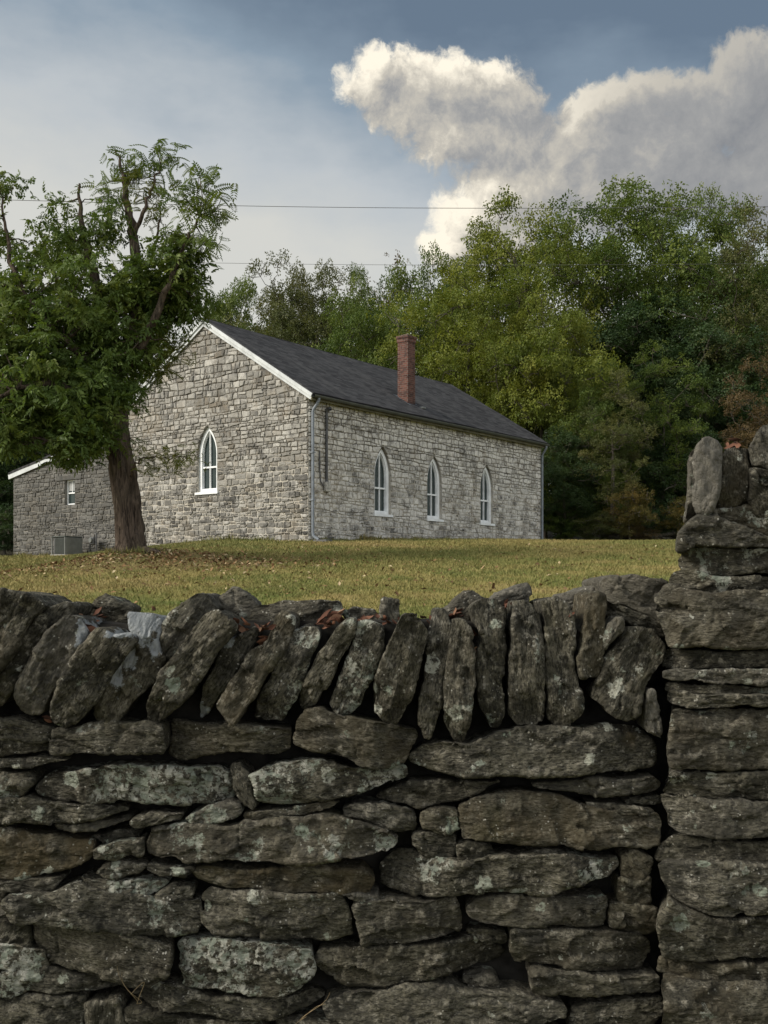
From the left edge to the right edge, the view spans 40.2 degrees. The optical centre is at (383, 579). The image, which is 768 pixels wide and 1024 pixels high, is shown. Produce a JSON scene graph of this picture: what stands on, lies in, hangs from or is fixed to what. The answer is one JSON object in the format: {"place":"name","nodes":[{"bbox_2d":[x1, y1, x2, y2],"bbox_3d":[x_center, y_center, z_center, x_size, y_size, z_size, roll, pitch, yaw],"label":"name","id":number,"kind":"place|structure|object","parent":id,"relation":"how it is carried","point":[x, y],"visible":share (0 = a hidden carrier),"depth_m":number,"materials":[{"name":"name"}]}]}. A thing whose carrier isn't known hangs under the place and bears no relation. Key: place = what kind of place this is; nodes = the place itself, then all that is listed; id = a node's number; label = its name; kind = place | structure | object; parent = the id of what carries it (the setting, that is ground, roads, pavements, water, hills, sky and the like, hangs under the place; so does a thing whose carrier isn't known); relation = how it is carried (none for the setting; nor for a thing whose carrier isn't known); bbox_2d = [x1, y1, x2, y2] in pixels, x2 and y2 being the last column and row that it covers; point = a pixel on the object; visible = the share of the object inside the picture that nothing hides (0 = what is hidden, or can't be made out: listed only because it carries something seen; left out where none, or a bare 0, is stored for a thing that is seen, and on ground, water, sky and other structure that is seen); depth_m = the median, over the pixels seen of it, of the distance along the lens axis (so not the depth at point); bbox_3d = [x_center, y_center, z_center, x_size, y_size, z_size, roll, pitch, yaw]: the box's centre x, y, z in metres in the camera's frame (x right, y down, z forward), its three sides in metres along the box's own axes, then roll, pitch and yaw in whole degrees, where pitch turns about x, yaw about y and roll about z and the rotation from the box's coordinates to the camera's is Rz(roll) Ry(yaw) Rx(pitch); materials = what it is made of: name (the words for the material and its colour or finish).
{"place":"outdoors","nodes":[
{"label":"outdoors","id":0,"kind":"place"},
{"bbox_2d":[0,523,680,618],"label":"ground","id":1,"kind":"structure","parent":0,"point":[550,537],"depth_m":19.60,"materials":[{"name":"green plant"}]},
{"bbox_2d":[0,503,13,554],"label":"shrub","id":2,"kind":"object","parent":1,"relation":"on","point":[6,516],"visible":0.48,"depth_m":55.67,"materials":[{"name":"green plant"}]},
{"bbox_2d":[0,363,31,524],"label":"tree","id":3,"kind":"object","parent":1,"relation":"on","point":[10,469],"visible":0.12,"depth_m":59.41,"materials":[{"name":"green plant"}]},
{"bbox_2d":[0,384,54,533],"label":"tree","id":4,"kind":"object","parent":1,"relation":"on","point":[7,482],"visible":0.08,"depth_m":59.47,"materials":[{"name":"green plant"}]},
{"bbox_2d":[8,452,114,555],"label":"stone annexe","id":5,"kind":"structure","parent":1,"relation":"on","point":[47,504],"depth_m":41.51,"materials":[{"name":"stone"}]},
{"bbox_2d":[67,480,74,504],"bbox_3d":[-12.224,-3.435,41.232,0.620,0.970,0.060,0,0,37],"label":"window","id":6,"kind":"structure","parent":5,"relation":"in","point":[70,483],"depth_m":41.30,"materials":[{"name":"white paint"}]},
{"bbox_2d":[51,536,82,555],"bbox_3d":[-11.986,-1.226,39.708,0.915,0.843,0.880,0,0,37],"label":"air conditioner","id":7,"kind":"object","parent":1,"relation":"on","point":[65,545],"visible":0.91,"depth_m":39.44,"materials":[{"name":"metal"}]},
{"bbox_2d":[88,533,96,551],"bbox_3d":[-11.049,-1.357,39.801,0.439,0.890,0.260,0,0,37],"label":"gas meter","id":8,"kind":"object","parent":1,"relation":"on","point":[92,540],"visible":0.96,"depth_m":39.70,"materials":[{"name":"grey metal"}]},
{"bbox_2d":[0,138,238,553],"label":"old tree","id":9,"kind":"object","parent":1,"relation":"on","point":[87,423],"visible":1,"depth_m":23.13,"materials":[{"name":"green plant"}]},
{"bbox_2d":[125,329,189,383],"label":"tree","id":10,"kind":"object","parent":1,"relation":"on","point":[154,359],"visible":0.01,"depth_m":64.93,"materials":[{"name":"green plant"}]},
{"bbox_2d":[191,272,268,332],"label":"tree","id":11,"kind":"object","parent":1,"relation":"on","point":[233,299],"visible":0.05,"depth_m":74.60,"materials":[{"name":"green plant"}]},
{"bbox_2d":[222,297,334,348],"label":"tree","id":12,"kind":"object","parent":1,"relation":"on","point":[287,330],"visible":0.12,"depth_m":60.76,"materials":[{"name":"green plant"}]},
{"bbox_2d":[237,248,337,345],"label":"tree","id":13,"kind":"object","parent":1,"relation":"on","point":[296,299],"visible":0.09,"depth_m":69.00,"materials":[{"name":"green plant"}]},
{"bbox_2d":[249,256,354,350],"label":"tree","id":14,"kind":"object","parent":1,"relation":"on","point":[312,304],"visible":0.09,"depth_m":72.42,"materials":[{"name":"green plant"}]},
{"bbox_2d":[128,318,549,544],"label":"stone church","id":15,"kind":"structure","parent":1,"relation":"on","point":[292,440],"depth_m":36.20,"materials":[{"name":"stone"}]},
{"bbox_2d":[195,427,218,494],"bbox_3d":[-5.970,-4.087,35.793,1.100,2.345,0.275,0,0,37],"label":"window","id":16,"kind":"structure","parent":15,"relation":"in","point":[208,447],"depth_m":35.94,"materials":[{"name":"white paint"}]},
{"bbox_2d":[374,449,392,516],"bbox_3d":[-0.107,-3.367,36.113,0.275,2.385,1.060,0,0,37],"label":"window","id":17,"kind":"structure","parent":15,"relation":"in","point":[381,474],"depth_m":36.28,"materials":[{"name":"white paint"}]},
{"bbox_2d":[426,459,443,521],"bbox_3d":[1.789,-3.347,38.616,0.275,2.385,1.060,0,0,37],"label":"window","id":18,"kind":"structure","parent":15,"relation":"in","point":[433,475],"depth_m":38.80,"materials":[{"name":"white paint"}]},
{"bbox_2d":[479,467,494,525],"bbox_3d":[3.999,-3.347,41.535,0.275,2.385,1.060,0,0,37],"label":"window","id":19,"kind":"structure","parent":15,"relation":"in","point":[485,480],"depth_m":41.73,"materials":[{"name":"white paint"}]},
{"bbox_2d":[0,543,679,609],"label":"fallen leaves","id":20,"kind":"object","parent":1,"relation":"on","point":[102,555],"visible":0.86,"depth_m":22.08,"materials":[{"name":"brown plant"}]},
{"bbox_2d":[308,265,372,347],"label":"tree","id":21,"kind":"object","parent":1,"relation":"on","point":[336,279],"visible":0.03,"depth_m":78.92,"materials":[{"name":"green plant"}]},
{"bbox_2d":[0,574,684,1023],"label":"dry stone wall","id":22,"kind":"structure","parent":1,"relation":"on","point":[210,812],"depth_m":3.19,"materials":[{"name":"grey stone"}]},
{"bbox_2d":[117,968,144,1003],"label":"dry stalk","id":23,"kind":"object","parent":22,"relation":"on","point":[133,991],"visible":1,"depth_m":3.14,"materials":[{"name":"plant"}]},
{"bbox_2d":[297,993,329,1022],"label":"dry twig","id":24,"kind":"object","parent":22,"relation":"in","point":[310,1011],"visible":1,"depth_m":3.12,"materials":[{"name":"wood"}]},
{"bbox_2d":[42,438,740,722],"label":"dry leaves","id":25,"kind":"object","parent":22,"relation":"on","point":[333,616],"visible":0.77,"depth_m":3.23,"materials":[{"name":"orange plant"}]},
{"bbox_2d":[308,261,403,361],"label":"tree","id":26,"kind":"object","parent":1,"relation":"on","point":[362,292],"visible":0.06,"depth_m":70.33,"materials":[{"name":"green plant"}]},
{"bbox_2d":[296,286,418,375],"bbox_3d":[-2.018,-9.099,60.006,8.462,14.583,9.262,0,0,-1],"label":"tree","id":27,"kind":"object","parent":1,"relation":"on","point":[347,323],"visible":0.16,"depth_m":58.78,"materials":[{"name":"green plant"}]},
{"bbox_2d":[0,312,756,538],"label":"woods","id":28,"kind":"object","parent":1,"relation":"on","point":[416,372],"depth_m":88.99,"materials":[{"name":"green plant"}]},
{"bbox_2d":[330,249,429,344],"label":"tree","id":29,"kind":"object","parent":1,"relation":"on","point":[374,282],"visible":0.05,"depth_m":78.23,"materials":[{"name":"green plant"}]},
{"bbox_2d":[366,241,476,382],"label":"tree","id":30,"kind":"object","parent":1,"relation":"on","point":[415,293],"visible":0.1,"depth_m":65.27,"materials":[{"name":"green plant"}]},
{"bbox_2d":[366,250,563,455],"bbox_3d":[4.293,-9.648,55.723,11.080,15.846,11.223,0,0,-36],"label":"tree","id":31,"kind":"object","parent":1,"relation":"on","point":[448,363],"visible":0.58,"depth_m":54.51,"materials":[{"name":"green plant"}]},
{"bbox_2d":[413,184,616,449],"bbox_3d":[8.431,-12.624,62.586,12.265,21.270,12.109,0,0,-13],"label":"tree","id":32,"kind":"object","parent":1,"relation":"on","point":[485,235],"visible":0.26,"depth_m":61.49,"materials":[{"name":"green plant"}]},
{"bbox_2d":[470,284,640,538],"bbox_3d":[7.943,-8.099,52.967,8.306,12.858,9.090,0,0,-13],"label":"tree","id":33,"kind":"object","parent":1,"relation":"on","point":[534,414],"visible":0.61,"depth_m":51.48,"materials":[{"name":"green plant"}]},
{"bbox_2d":[543,506,584,539],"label":"shrub","id":34,"kind":"object","parent":1,"relation":"on","point":[554,519],"visible":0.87,"depth_m":49.52,"materials":[{"name":"green plant"}]},
{"bbox_2d":[541,424,609,538],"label":"tree","id":35,"kind":"object","parent":1,"relation":"on","point":[575,499],"visible":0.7,"depth_m":49.27,"materials":[{"name":"green plant"}]},
{"bbox_2d":[543,485,616,538],"bbox_3d":[9.553,-3.511,51.879,3.855,3.709,3.888,0,0,12],"label":"shrub","id":36,"kind":"object","parent":1,"relation":"on","point":[569,511],"visible":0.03,"depth_m":51.34,"materials":[{"name":"green plant"}]},
{"bbox_2d":[543,468,634,539],"bbox_3d":[9.944,-3.777,50.756,4.321,4.294,4.358,0,0,39],"label":"shrub","id":37,"kind":"object","parent":1,"relation":"on","point":[596,501],"visible":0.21,"depth_m":50.37,"materials":[{"name":"green plant"}]},
{"bbox_2d":[544,385,642,539],"bbox_3d":[9.811,-5.501,50.971,4.529,7.749,4.957,0,0,-20],"label":"tree","id":38,"kind":"object","parent":1,"relation":"on","point":[604,406],"visible":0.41,"depth_m":50.13,"materials":[{"name":"green plant"}]},
{"bbox_2d":[572,511,626,539],"bbox_3d":[9.858,-2.355,47.822,2.564,1.654,2.542,0,0,-9],"label":"shrub","id":39,"kind":"object","parent":1,"relation":"on","point":[597,528],"visible":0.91,"depth_m":47.82,"materials":[{"name":"green plant"}]},
{"bbox_2d":[564,367,660,531],"bbox_3d":[10.911,-5.733,48.913,4.457,8.430,4.746,0,0,-14],"label":"tree","id":40,"kind":"object","parent":1,"relation":"on","point":[621,438],"visible":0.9,"depth_m":48.49,"materials":[{"name":"green plant"}]},
{"bbox_2d":[460,172,766,534],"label":"tree","id":41,"kind":"object","parent":1,"relation":"on","point":[650,229],"visible":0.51,"depth_m":60.83,"materials":[{"name":"green plant"}]},
{"bbox_2d":[591,411,660,525],"bbox_3d":[11.653,-5.163,54.307,5.434,6.958,5.480,0,0,39],"label":"shrub","id":42,"kind":"object","parent":1,"relation":"on","point":[630,470],"visible":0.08,"depth_m":52.51,"materials":[{"name":"green plant"}]},
{"bbox_2d":[600,479,658,539],"bbox_3d":[11.186,-3.028,47.332,2.537,3.086,2.516,0,0,-33],"label":"shrub","id":43,"kind":"object","parent":1,"relation":"on","point":[638,505],"visible":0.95,"depth_m":47.26,"materials":[{"name":"plant"}]},
{"bbox_2d":[621,524,661,539],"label":"shrub","id":44,"kind":"object","parent":1,"relation":"on","point":[638,534],"visible":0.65,"depth_m":47.65,"materials":[{"name":"green plant"}]},
{"bbox_2d":[606,531,677,539],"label":"field wall","id":45,"kind":"structure","parent":1,"relation":"on","point":[662,536],"depth_m":48.14,"materials":[{"name":"stone"}]},
{"bbox_2d":[616,444,686,532],"bbox_3d":[13.881,-4.274,52.874,5.333,5.246,5.379,0,0,5],"label":"shrub","id":46,"kind":"object","parent":1,"relation":"on","point":[657,470],"visible":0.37,"depth_m":52.33,"materials":[{"name":"green plant"}]},
{"bbox_2d":[549,285,765,537],"bbox_3d":[14.795,-9.290,59.823,12.971,15.000,13.833,0,0,-26],"label":"tree","id":47,"kind":"object","parent":1,"relation":"on","point":[643,325],"visible":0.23,"depth_m":57.93,"materials":[{"name":"green plant"}]},
{"bbox_2d":[636,507,682,537],"bbox_3d":[13.158,-2.483,49.179,2.879,1.925,2.854,0,0,13],"label":"shrub","id":48,"kind":"object","parent":1,"relation":"on","point":[659,518],"visible":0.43,"depth_m":48.77,"materials":[{"name":"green plant"}]},
{"bbox_2d":[612,339,718,515],"bbox_3d":[13.807,-6.907,52.913,5.775,10.513,5.423,0,0,29],"label":"tree","id":49,"kind":"object","parent":1,"relation":"on","point":[679,427],"visible":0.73,"depth_m":52.34,"materials":[{"name":"green plant"}]},
{"bbox_2d":[655,495,685,534],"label":"shrub","id":50,"kind":"object","parent":1,"relation":"on","point":[681,509],"visible":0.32,"depth_m":48.01,"materials":[{"name":"green plant"}]},
{"bbox_2d":[602,181,767,395],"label":"tree","id":51,"kind":"object","parent":1,"relation":"on","point":[717,228],"visible":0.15,"depth_m":65.45,"materials":[{"name":"green plant"}]},
{"bbox_2d":[610,313,767,495],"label":"tree","id":52,"kind":"object","parent":1,"relation":"on","point":[710,329],"visible":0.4,"depth_m":55.06,"materials":[{"name":"green plant"}]},
{"bbox_2d":[654,426,724,527],"bbox_3d":[15.871,-4.670,51.863,4.957,6.059,4.999,0,0,9],"label":"shrub","id":53,"kind":"object","parent":1,"relation":"on","point":[672,481],"visible":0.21,"depth_m":51.50,"materials":[{"name":"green plant"}]},
{"bbox_2d":[654,424,767,1023],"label":"stone pier","id":54,"kind":"structure","parent":1,"relation":"on","point":[711,609],"depth_m":3.12,"materials":[{"name":"grey stone"}]},
{"bbox_2d":[679,242,767,505],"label":"tree","id":55,"kind":"object","parent":1,"relation":"on","point":[764,274],"visible":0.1,"depth_m":59.16,"materials":[{"name":"green plant"}]},
{"bbox_2d":[688,195,767,445],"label":"tree","id":56,"kind":"object","parent":1,"relation":"on","point":[739,260],"visible":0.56,"depth_m":57.38,"materials":[{"name":"green plant"}]},
{"bbox_2d":[703,231,767,414],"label":"tree","id":57,"kind":"object","parent":1,"relation":"on","point":[747,276],"visible":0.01,"depth_m":66.81,"materials":[{"name":"green plant"}]},
{"bbox_2d":[718,338,767,452],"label":"tree","id":58,"kind":"object","parent":1,"relation":"on","point":[733,397],"visible":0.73,"depth_m":50.15,"materials":[{"name":"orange plant"}]},
{"bbox_2d":[0,199,767,208],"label":"overhead wire","id":59,"kind":"object","parent":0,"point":[386,207],"visible":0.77,"depth_m":47.64,"materials":[{"name":"black metal"}]},
{"bbox_2d":[0,0,767,483],"label":"sky","id":60,"kind":"structure","parent":0,"point":[419,110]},
{"bbox_2d":[4,258,767,264],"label":"overhead wire","id":61,"kind":"object","parent":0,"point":[358,264],"visible":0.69,"depth_m":48.26,"materials":[{"name":"black metal"}]}
]}

